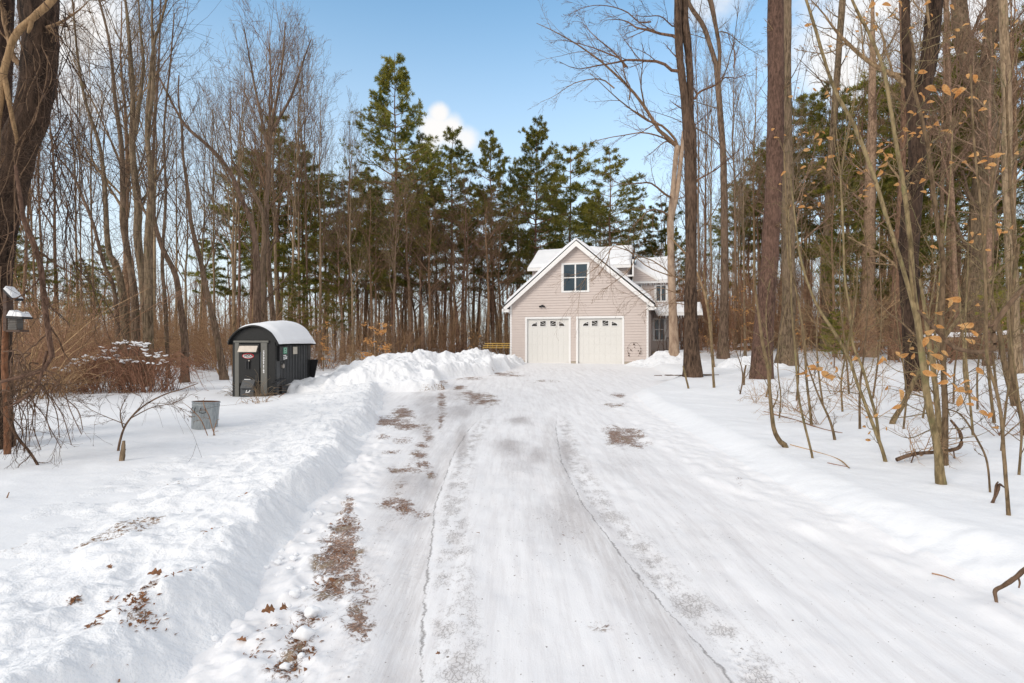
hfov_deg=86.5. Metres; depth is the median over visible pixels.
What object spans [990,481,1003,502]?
stub
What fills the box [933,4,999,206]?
bare tree
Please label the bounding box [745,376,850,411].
twig shrub
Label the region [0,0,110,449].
leaning tree
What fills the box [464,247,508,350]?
bare tree
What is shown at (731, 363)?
snow heap
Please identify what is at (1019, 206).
bare tree
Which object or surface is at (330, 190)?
bare tree
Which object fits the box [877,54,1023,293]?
pine tree
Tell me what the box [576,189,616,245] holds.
pine tree
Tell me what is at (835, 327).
young pine
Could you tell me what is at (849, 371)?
twig shrub
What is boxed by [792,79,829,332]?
bare tree
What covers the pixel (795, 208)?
pine tree
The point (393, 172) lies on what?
pine tree
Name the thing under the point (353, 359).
thicket
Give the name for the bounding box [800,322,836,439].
sapling
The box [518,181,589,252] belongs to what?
pine tree
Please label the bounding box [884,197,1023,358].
thicket
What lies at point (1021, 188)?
pine tree
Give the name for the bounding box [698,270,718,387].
sapling
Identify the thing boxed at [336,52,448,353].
pine tree
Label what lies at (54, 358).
thicket
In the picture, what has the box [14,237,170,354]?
thicket
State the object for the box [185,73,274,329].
bare tree
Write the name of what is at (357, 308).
bare tree
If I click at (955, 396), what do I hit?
twig shrub
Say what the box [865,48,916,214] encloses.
bare tree
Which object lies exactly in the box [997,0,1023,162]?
bare tree
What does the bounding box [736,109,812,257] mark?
bare tree
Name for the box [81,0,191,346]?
bare tree
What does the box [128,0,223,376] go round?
bare tree
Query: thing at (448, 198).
pine tree
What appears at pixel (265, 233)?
bare tree
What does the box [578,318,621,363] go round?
garage door
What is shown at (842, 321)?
sapling
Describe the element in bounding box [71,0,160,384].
bare tree
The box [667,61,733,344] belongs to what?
bare tree
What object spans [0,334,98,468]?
bramble
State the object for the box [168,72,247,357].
bare tree
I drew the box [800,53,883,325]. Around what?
bare tree
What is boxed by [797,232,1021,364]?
thicket
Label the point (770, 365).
sapling
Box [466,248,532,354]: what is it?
bare tree
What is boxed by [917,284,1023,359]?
vine
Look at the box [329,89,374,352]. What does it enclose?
bare tree
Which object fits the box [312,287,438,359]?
thicket
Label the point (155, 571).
fallen leaf
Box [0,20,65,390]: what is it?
vine
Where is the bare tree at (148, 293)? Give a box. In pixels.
[100,0,199,386]
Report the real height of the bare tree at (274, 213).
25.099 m
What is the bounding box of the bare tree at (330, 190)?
[315,133,352,354]
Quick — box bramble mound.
[29,330,213,393]
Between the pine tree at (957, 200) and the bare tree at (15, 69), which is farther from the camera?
the pine tree at (957, 200)
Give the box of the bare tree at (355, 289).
[329,249,377,343]
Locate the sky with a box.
[12,0,1023,341]
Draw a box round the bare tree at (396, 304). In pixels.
[346,259,438,351]
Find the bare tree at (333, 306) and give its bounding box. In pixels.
[322,247,347,350]
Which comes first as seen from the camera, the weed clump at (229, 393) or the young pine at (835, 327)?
the weed clump at (229, 393)
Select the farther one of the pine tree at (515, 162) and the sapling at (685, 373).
the pine tree at (515, 162)
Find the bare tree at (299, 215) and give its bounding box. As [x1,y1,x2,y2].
[274,45,335,327]
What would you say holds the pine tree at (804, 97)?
on the snow ground
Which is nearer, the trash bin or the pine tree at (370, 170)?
the trash bin
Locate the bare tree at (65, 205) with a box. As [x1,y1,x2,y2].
[41,48,95,346]
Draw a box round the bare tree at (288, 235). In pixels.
[276,123,311,312]
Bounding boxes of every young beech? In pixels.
[315,321,335,370]
[360,319,391,358]
[699,281,718,351]
[729,286,753,355]
[795,319,810,355]
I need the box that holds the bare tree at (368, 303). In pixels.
[353,268,388,343]
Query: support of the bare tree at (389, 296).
on the snow ground
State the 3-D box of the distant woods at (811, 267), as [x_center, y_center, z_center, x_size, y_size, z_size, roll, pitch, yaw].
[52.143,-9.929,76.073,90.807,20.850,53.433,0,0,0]
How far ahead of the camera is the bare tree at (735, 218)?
36.37 m
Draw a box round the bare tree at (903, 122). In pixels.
[874,0,966,360]
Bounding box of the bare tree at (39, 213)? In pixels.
[13,15,79,292]
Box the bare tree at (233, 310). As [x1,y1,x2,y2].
[179,27,271,355]
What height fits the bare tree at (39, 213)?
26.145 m
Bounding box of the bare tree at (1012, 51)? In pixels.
[937,0,1023,358]
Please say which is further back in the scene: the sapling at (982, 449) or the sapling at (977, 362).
the sapling at (977, 362)
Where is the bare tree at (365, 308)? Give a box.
[330,167,402,350]
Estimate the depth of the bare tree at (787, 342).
23.46 m
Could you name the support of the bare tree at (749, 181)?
on the snow ground
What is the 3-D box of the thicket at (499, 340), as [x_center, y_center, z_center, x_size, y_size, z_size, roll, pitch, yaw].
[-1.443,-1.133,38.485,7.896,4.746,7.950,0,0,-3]
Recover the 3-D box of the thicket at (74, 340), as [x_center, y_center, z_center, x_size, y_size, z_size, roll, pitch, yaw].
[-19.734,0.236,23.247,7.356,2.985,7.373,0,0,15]
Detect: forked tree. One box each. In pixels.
[549,0,758,377]
[794,0,967,390]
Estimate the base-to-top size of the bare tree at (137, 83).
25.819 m
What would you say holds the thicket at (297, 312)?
on the snow ground
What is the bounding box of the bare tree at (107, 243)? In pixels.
[59,0,130,376]
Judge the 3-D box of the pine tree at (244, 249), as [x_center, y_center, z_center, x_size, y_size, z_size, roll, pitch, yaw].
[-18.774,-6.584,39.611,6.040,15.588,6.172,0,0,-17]
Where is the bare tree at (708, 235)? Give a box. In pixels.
[684,170,730,284]
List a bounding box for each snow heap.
[221,347,525,392]
[623,350,708,367]
[711,356,789,367]
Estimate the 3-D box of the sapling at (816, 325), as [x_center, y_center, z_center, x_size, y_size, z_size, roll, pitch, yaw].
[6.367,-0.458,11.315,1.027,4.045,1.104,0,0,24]
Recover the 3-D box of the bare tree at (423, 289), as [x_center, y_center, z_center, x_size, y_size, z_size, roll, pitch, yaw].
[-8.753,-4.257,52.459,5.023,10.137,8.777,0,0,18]
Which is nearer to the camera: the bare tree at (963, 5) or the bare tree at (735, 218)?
the bare tree at (963, 5)
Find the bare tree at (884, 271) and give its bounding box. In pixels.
[863,24,900,348]
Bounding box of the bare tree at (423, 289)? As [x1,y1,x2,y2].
[403,257,439,347]
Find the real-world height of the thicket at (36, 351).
4.740 m
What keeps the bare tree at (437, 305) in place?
on the snow ground
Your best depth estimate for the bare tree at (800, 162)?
39.12 m
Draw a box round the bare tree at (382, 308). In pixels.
[362,279,388,335]
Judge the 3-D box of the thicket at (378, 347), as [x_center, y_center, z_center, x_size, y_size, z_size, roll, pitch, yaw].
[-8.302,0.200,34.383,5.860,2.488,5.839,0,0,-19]
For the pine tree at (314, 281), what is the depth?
39.89 m
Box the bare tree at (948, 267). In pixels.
[928,0,1023,346]
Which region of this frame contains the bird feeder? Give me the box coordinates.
[1,286,32,454]
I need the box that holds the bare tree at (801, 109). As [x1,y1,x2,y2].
[737,84,829,346]
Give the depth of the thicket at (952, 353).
24.14 m
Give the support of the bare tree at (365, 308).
on the snow ground
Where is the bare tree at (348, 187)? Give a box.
[314,105,379,359]
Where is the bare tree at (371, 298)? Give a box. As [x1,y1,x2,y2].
[339,170,408,354]
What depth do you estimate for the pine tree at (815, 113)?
39.74 m
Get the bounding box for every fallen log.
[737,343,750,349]
[923,332,977,343]
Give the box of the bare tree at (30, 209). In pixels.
[12,0,72,335]
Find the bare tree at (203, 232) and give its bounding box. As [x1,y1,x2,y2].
[160,44,231,333]
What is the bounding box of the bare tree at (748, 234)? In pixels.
[733,162,761,297]
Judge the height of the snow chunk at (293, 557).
0.040 m
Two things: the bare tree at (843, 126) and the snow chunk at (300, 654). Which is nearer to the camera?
the snow chunk at (300, 654)
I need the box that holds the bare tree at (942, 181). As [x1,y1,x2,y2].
[881,0,1023,353]
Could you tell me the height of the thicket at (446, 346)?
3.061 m
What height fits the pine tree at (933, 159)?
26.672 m
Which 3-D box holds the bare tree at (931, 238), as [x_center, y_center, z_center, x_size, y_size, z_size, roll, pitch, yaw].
[25.920,-9.586,33.782,4.089,20.904,6.953,0,0,-34]
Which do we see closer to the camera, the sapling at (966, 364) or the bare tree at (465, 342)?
the sapling at (966, 364)
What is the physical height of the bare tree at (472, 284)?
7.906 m
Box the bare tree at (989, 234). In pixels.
[931,0,1023,365]
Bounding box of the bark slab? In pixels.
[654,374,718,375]
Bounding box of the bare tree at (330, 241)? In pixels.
[301,197,358,356]
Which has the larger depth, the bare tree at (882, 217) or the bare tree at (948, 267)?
the bare tree at (882, 217)
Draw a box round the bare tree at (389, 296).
[371,218,400,347]
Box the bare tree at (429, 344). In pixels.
[401,191,474,350]
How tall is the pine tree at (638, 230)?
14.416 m
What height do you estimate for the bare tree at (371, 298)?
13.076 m
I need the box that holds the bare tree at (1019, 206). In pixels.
[997,103,1023,289]
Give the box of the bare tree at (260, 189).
[232,2,323,323]
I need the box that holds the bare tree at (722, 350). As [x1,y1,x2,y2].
[650,0,804,358]
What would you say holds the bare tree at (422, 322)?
on the snow ground
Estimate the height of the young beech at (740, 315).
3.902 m
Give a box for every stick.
[763,411,841,432]
[790,444,849,467]
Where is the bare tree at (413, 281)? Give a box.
[390,223,435,351]
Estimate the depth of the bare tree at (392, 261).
33.00 m
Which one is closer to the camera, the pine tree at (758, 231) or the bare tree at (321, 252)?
the bare tree at (321, 252)
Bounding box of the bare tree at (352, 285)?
[328,152,374,360]
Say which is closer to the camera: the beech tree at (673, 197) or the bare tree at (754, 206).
the beech tree at (673, 197)
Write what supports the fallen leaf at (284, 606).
on the driveway
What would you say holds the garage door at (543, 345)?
in the garage house
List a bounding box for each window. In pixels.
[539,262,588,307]
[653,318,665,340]
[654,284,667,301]
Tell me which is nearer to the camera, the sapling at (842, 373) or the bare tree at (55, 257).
the sapling at (842, 373)
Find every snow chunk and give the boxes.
[211,634,219,640]
[273,559,281,564]
[279,662,290,670]
[289,555,297,560]
[289,589,301,597]
[292,625,315,641]
[297,652,304,657]
[302,528,310,533]
[304,605,321,617]
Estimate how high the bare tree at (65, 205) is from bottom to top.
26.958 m
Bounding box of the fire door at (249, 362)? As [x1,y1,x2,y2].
[239,344,259,383]
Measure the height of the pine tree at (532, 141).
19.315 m
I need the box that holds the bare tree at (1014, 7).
[936,0,1023,177]
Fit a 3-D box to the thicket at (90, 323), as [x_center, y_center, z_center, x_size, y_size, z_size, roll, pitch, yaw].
[-16.491,-1.996,21.250,10.065,7.618,11.938,0,0,-26]
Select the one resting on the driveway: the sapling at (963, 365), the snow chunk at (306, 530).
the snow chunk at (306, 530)
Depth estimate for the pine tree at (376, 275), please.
37.74 m
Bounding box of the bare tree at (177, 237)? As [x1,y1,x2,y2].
[139,81,204,359]
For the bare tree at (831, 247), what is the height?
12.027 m
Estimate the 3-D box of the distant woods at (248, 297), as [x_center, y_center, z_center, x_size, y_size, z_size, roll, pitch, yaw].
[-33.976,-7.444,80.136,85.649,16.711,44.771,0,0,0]
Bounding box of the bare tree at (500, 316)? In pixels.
[469,208,530,353]
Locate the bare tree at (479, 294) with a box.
[464,206,496,346]
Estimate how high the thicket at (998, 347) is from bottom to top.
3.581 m
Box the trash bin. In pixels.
[190,400,220,429]
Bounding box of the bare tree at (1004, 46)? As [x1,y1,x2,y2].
[926,0,1023,373]
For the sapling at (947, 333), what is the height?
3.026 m
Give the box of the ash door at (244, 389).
[240,379,255,396]
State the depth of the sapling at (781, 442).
7.35 m
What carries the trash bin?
on the snow ground
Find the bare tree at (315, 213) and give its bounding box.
[297,76,342,350]
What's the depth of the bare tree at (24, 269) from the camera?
35.46 m
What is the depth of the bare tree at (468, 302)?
48.32 m
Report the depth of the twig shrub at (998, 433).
7.56 m
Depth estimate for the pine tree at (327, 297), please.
35.01 m
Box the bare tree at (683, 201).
[655,133,710,247]
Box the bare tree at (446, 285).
[405,195,466,350]
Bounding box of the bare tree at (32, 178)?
[12,44,47,337]
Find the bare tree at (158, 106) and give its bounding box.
[117,0,184,215]
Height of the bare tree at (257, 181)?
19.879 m
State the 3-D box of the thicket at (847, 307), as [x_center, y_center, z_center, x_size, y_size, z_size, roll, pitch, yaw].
[16.218,-2.451,27.350,9.328,7.078,7.879,0,0,11]
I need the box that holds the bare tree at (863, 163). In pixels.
[820,45,889,227]
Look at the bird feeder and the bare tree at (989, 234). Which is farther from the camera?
the bare tree at (989, 234)
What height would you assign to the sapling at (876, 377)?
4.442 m
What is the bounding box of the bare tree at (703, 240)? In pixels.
[675,192,718,282]
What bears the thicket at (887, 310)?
on the snow ground
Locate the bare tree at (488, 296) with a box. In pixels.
[429,177,531,350]
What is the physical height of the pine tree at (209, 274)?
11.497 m
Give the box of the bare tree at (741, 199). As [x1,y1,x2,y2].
[718,75,765,355]
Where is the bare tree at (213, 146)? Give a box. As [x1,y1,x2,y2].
[196,65,235,325]
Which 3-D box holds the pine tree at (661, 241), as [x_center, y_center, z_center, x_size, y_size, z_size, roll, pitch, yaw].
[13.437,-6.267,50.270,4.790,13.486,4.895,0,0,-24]
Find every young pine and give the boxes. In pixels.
[814,309,853,367]
[975,231,1023,360]
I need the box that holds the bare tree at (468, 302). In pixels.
[436,255,500,343]
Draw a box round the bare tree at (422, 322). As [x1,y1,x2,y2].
[356,244,490,349]
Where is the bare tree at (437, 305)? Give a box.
[423,262,460,335]
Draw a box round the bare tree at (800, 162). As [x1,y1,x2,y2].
[781,93,822,348]
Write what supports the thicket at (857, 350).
on the snow ground
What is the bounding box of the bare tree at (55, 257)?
[14,21,93,328]
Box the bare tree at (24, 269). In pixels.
[13,0,99,347]
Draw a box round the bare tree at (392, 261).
[367,158,428,353]
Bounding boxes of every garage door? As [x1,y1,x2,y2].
[527,319,568,362]
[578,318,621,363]
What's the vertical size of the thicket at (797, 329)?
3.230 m
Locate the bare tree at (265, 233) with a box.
[224,132,299,321]
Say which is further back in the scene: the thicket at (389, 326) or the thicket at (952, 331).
the thicket at (389, 326)
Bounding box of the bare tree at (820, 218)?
[793,108,836,328]
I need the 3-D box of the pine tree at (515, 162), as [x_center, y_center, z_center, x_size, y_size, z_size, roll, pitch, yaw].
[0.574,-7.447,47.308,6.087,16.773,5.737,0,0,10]
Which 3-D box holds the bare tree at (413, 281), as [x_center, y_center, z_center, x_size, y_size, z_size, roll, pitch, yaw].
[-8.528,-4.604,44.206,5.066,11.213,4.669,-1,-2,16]
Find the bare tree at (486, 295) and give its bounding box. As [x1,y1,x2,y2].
[443,262,511,341]
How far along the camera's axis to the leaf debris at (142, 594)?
2.94 m
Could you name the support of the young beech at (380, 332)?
on the snow ground
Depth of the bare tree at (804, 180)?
28.65 m
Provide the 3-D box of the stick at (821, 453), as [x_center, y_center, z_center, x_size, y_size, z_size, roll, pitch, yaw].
[3.904,1.431,6.795,0.236,0.045,1.360,0,0,0]
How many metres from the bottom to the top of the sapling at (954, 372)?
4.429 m
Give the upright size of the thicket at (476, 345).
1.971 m
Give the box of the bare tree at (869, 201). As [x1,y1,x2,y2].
[812,0,930,357]
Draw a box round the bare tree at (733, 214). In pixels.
[708,137,755,344]
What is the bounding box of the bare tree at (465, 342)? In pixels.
[416,191,513,349]
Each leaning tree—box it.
[0,0,14,129]
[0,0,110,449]
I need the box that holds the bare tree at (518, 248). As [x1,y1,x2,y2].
[501,214,561,288]
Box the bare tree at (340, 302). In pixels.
[281,233,371,360]
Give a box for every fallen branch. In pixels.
[895,420,965,462]
[992,567,1023,602]
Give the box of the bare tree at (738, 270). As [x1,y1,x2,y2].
[712,174,760,329]
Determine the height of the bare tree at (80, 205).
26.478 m
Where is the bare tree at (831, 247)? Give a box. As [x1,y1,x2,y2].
[804,145,878,357]
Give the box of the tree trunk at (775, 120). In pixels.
[749,0,809,378]
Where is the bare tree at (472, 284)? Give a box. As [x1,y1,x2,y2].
[399,248,509,352]
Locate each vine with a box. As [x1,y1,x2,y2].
[0,0,56,144]
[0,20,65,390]
[0,165,87,418]
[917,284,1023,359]
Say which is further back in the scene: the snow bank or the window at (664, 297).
the window at (664, 297)
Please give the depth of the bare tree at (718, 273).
54.78 m
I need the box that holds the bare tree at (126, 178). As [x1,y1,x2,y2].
[43,0,185,341]
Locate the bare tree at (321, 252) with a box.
[261,46,351,360]
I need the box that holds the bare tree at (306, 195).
[271,6,330,328]
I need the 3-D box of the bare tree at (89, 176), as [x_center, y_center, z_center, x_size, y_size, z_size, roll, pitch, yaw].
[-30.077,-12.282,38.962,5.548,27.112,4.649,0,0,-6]
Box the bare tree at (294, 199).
[272,8,330,318]
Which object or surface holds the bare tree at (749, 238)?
on the snow ground
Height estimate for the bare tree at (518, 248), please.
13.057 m
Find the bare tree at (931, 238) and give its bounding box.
[879,18,974,345]
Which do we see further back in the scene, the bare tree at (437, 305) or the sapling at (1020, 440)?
the bare tree at (437, 305)
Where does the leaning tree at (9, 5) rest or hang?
on the snow ground
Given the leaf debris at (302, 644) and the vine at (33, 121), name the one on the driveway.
the leaf debris at (302, 644)
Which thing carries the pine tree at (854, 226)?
on the snow ground
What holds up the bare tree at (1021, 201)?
on the snow ground
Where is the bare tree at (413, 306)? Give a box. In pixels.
[363,266,442,348]
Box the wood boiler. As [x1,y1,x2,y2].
[227,320,317,396]
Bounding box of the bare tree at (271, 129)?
[219,0,315,320]
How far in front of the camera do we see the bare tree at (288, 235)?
48.92 m
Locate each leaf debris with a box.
[66,492,247,681]
[243,419,580,676]
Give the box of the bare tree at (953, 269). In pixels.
[849,0,1016,359]
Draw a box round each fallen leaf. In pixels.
[147,568,161,574]
[261,604,274,612]
[280,603,287,609]
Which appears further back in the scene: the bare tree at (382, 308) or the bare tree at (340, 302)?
the bare tree at (382, 308)
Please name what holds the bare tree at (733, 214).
on the snow ground
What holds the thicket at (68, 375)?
on the snow ground
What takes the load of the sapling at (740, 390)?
on the snow ground
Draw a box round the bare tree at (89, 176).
[58,0,120,337]
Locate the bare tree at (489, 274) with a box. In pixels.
[453,222,533,349]
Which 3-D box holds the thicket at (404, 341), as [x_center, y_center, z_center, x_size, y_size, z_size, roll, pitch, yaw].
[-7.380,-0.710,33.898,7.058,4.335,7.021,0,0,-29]
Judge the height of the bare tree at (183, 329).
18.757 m
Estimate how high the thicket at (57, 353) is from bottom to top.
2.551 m
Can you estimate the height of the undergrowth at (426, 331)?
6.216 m
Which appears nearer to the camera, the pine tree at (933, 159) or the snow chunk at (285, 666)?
the snow chunk at (285, 666)
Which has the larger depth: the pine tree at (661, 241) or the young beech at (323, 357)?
the pine tree at (661, 241)
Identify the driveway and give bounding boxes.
[177,363,1023,682]
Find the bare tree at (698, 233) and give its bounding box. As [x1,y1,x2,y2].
[663,0,727,349]
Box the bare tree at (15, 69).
[12,12,20,99]
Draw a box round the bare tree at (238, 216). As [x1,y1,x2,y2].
[201,19,274,365]
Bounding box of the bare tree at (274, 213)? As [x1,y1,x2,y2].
[237,0,334,320]
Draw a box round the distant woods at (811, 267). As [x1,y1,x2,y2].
[583,175,1022,339]
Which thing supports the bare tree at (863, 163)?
on the snow ground
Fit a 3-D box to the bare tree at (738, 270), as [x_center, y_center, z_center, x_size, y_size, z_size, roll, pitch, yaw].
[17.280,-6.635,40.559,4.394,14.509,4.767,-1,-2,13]
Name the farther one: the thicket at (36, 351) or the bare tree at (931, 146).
the bare tree at (931, 146)
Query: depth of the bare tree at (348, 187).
36.70 m
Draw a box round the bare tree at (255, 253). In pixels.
[100,51,265,322]
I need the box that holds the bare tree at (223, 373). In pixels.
[137,19,245,379]
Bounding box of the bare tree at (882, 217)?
[823,0,951,338]
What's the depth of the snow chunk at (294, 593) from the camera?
3.50 m
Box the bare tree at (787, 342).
[750,0,821,365]
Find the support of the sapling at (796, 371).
on the snow ground
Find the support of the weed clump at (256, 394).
on the snow ground
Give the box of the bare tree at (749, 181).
[728,128,762,241]
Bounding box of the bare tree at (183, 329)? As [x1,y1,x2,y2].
[123,0,212,382]
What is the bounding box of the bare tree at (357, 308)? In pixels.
[332,175,365,349]
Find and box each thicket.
[12,205,213,382]
[12,255,183,398]
[12,260,106,357]
[12,324,161,368]
[12,328,163,398]
[13,303,142,384]
[13,329,115,368]
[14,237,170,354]
[14,333,111,391]
[14,337,108,385]
[14,340,120,392]
[54,303,179,358]
[55,319,203,375]
[66,264,238,371]
[108,309,207,364]
[140,323,230,361]
[141,293,250,365]
[141,328,232,370]
[155,290,344,374]
[189,284,302,366]
[195,299,318,335]
[252,285,337,352]
[311,332,349,367]
[311,335,380,368]
[311,336,340,358]
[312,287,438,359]
[317,336,382,364]
[333,330,426,358]
[343,301,454,352]
[348,294,434,351]
[381,264,509,352]
[392,325,456,351]
[414,316,475,352]
[435,289,509,354]
[437,324,502,349]
[444,335,509,353]
[679,249,836,350]
[681,254,803,348]
[681,324,752,355]
[683,287,747,347]
[697,261,801,342]
[698,293,812,347]
[706,287,808,342]
[732,224,965,359]
[749,317,820,348]
[774,213,996,348]
[775,286,831,348]
[776,228,998,354]
[779,314,889,348]
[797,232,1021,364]
[798,255,931,360]
[801,276,970,350]
[854,300,1007,363]
[880,309,1007,354]
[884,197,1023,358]
[973,313,1023,359]
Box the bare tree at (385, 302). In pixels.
[363,247,400,350]
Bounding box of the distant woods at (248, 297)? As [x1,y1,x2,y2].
[13,209,543,347]
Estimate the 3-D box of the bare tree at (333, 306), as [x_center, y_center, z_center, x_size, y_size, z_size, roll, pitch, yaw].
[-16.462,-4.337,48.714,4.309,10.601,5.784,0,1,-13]
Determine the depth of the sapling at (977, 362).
9.76 m
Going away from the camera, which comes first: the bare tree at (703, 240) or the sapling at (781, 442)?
the sapling at (781, 442)
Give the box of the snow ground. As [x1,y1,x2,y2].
[0,342,1023,682]
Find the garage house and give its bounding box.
[502,237,702,363]
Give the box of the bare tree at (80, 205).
[58,17,110,336]
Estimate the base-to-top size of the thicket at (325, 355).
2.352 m
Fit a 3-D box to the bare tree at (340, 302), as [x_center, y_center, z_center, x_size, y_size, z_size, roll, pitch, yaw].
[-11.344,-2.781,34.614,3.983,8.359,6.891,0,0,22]
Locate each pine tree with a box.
[13,224,36,284]
[13,236,67,337]
[13,247,30,288]
[49,259,111,326]
[83,245,136,329]
[181,239,222,348]
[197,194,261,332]
[200,147,291,326]
[222,113,345,321]
[237,144,356,329]
[277,260,322,335]
[287,185,352,350]
[314,247,358,359]
[315,178,392,351]
[316,167,408,336]
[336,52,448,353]
[346,186,408,356]
[357,166,447,347]
[376,130,458,348]
[401,126,489,347]
[406,184,458,347]
[443,189,498,337]
[446,129,534,351]
[482,157,548,330]
[496,115,579,284]
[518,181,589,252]
[528,139,609,247]
[573,146,657,246]
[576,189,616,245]
[604,196,665,278]
[628,199,684,257]
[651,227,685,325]
[702,178,761,311]
[727,139,781,280]
[749,135,839,264]
[750,90,885,336]
[792,80,899,297]
[802,59,915,325]
[806,164,892,355]
[822,85,959,335]
[834,147,959,349]
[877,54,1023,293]
[878,68,959,315]
[884,20,1023,311]
[896,5,1023,345]
[940,39,1023,314]
[993,218,1023,316]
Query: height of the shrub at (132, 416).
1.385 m
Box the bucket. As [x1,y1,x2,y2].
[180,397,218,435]
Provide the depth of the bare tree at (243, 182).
41.89 m
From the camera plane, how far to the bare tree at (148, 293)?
19.45 m
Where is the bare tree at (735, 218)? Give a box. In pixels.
[678,0,765,349]
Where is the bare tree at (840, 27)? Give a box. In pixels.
[791,0,867,351]
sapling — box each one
[682,366,688,388]
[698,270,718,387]
[724,329,756,393]
[738,365,746,384]
[740,266,778,396]
[741,244,788,447]
[754,87,820,457]
[755,296,801,417]
[762,20,830,424]
[762,215,830,400]
[766,1,887,461]
[792,226,840,403]
[794,0,991,484]
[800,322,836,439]
[809,176,881,393]
[815,240,889,411]
[827,199,923,428]
[848,210,919,398]
[867,0,998,465]
[875,257,955,428]
[881,100,1022,370]
[889,249,1020,423]
[897,65,1023,515]
[903,202,970,417]
[906,192,995,402]
[912,264,957,446]
[929,70,1023,387]
[929,182,1022,435]
[946,9,1023,405]
[946,408,990,491]
[952,218,1023,409]
[953,279,981,393]
[969,218,1023,450]
[969,283,1010,422]
[976,268,1023,474]
[1007,244,1023,434]
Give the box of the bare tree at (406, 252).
[360,159,440,352]
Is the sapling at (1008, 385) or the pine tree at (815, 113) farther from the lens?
the pine tree at (815, 113)
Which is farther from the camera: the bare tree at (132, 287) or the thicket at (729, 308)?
the thicket at (729, 308)
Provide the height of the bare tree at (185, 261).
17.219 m
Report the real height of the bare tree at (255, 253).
14.987 m
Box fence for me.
[482,343,509,349]
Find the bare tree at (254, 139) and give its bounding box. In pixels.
[204,1,314,209]
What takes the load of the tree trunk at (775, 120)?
on the snow ground
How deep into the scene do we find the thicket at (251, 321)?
29.73 m
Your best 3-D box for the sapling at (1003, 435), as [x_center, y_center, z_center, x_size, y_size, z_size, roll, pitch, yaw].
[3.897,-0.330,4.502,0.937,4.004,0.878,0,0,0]
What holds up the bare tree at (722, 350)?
on the snow ground
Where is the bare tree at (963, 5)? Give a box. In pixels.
[929,0,1023,358]
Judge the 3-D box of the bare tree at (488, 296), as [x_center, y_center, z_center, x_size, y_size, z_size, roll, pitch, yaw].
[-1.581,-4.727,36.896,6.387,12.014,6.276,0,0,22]
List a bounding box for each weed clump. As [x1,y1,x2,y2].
[217,380,234,395]
[236,387,278,403]
[245,372,285,396]
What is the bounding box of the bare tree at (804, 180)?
[733,108,905,328]
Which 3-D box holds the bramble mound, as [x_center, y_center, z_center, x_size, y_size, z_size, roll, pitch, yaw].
[-12.528,0.794,17.376,6.071,2.418,3.494,0,0,-15]
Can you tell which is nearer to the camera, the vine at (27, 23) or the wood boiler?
the vine at (27, 23)
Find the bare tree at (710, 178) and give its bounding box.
[693,15,739,351]
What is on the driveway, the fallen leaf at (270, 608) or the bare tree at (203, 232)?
the fallen leaf at (270, 608)
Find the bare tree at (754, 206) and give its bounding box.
[721,13,799,342]
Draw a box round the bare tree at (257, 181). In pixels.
[232,90,285,320]
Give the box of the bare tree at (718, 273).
[701,191,720,328]
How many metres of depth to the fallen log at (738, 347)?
35.93 m
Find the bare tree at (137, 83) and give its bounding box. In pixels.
[102,0,162,267]
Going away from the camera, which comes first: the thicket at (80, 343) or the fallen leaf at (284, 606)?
the fallen leaf at (284, 606)
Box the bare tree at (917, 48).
[868,0,949,344]
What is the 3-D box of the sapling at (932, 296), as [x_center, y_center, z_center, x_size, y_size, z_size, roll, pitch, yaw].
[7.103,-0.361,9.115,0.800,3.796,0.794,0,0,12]
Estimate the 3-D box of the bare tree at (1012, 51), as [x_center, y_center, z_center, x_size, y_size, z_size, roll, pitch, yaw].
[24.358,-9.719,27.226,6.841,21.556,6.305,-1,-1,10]
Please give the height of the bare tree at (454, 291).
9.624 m
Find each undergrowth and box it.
[12,279,252,369]
[236,292,509,351]
[649,227,1021,351]
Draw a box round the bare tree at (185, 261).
[156,114,210,318]
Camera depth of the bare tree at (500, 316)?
40.81 m
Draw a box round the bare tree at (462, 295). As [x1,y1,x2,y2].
[400,161,530,350]
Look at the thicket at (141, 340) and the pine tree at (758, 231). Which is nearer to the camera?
the thicket at (141, 340)
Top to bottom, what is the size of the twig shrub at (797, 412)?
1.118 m
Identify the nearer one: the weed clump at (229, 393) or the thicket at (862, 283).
the weed clump at (229, 393)
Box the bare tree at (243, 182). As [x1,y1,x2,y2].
[208,105,289,322]
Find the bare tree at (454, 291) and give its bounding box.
[417,221,492,352]
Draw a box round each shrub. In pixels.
[61,377,197,450]
[740,374,776,404]
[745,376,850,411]
[753,366,862,424]
[784,329,922,421]
[791,331,903,393]
[856,357,982,405]
[879,387,987,468]
[903,361,1023,435]
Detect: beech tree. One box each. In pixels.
[528,0,683,356]
[547,199,714,366]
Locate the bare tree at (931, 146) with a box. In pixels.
[866,0,954,186]
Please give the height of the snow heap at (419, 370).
1.706 m
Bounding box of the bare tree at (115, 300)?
[39,145,125,365]
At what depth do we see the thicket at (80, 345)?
25.22 m
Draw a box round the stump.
[119,441,125,460]
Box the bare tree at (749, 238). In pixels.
[716,204,780,305]
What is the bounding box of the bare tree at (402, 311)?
[360,256,438,340]
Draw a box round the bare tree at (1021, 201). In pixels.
[1016,65,1023,217]
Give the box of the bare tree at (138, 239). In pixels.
[65,0,183,371]

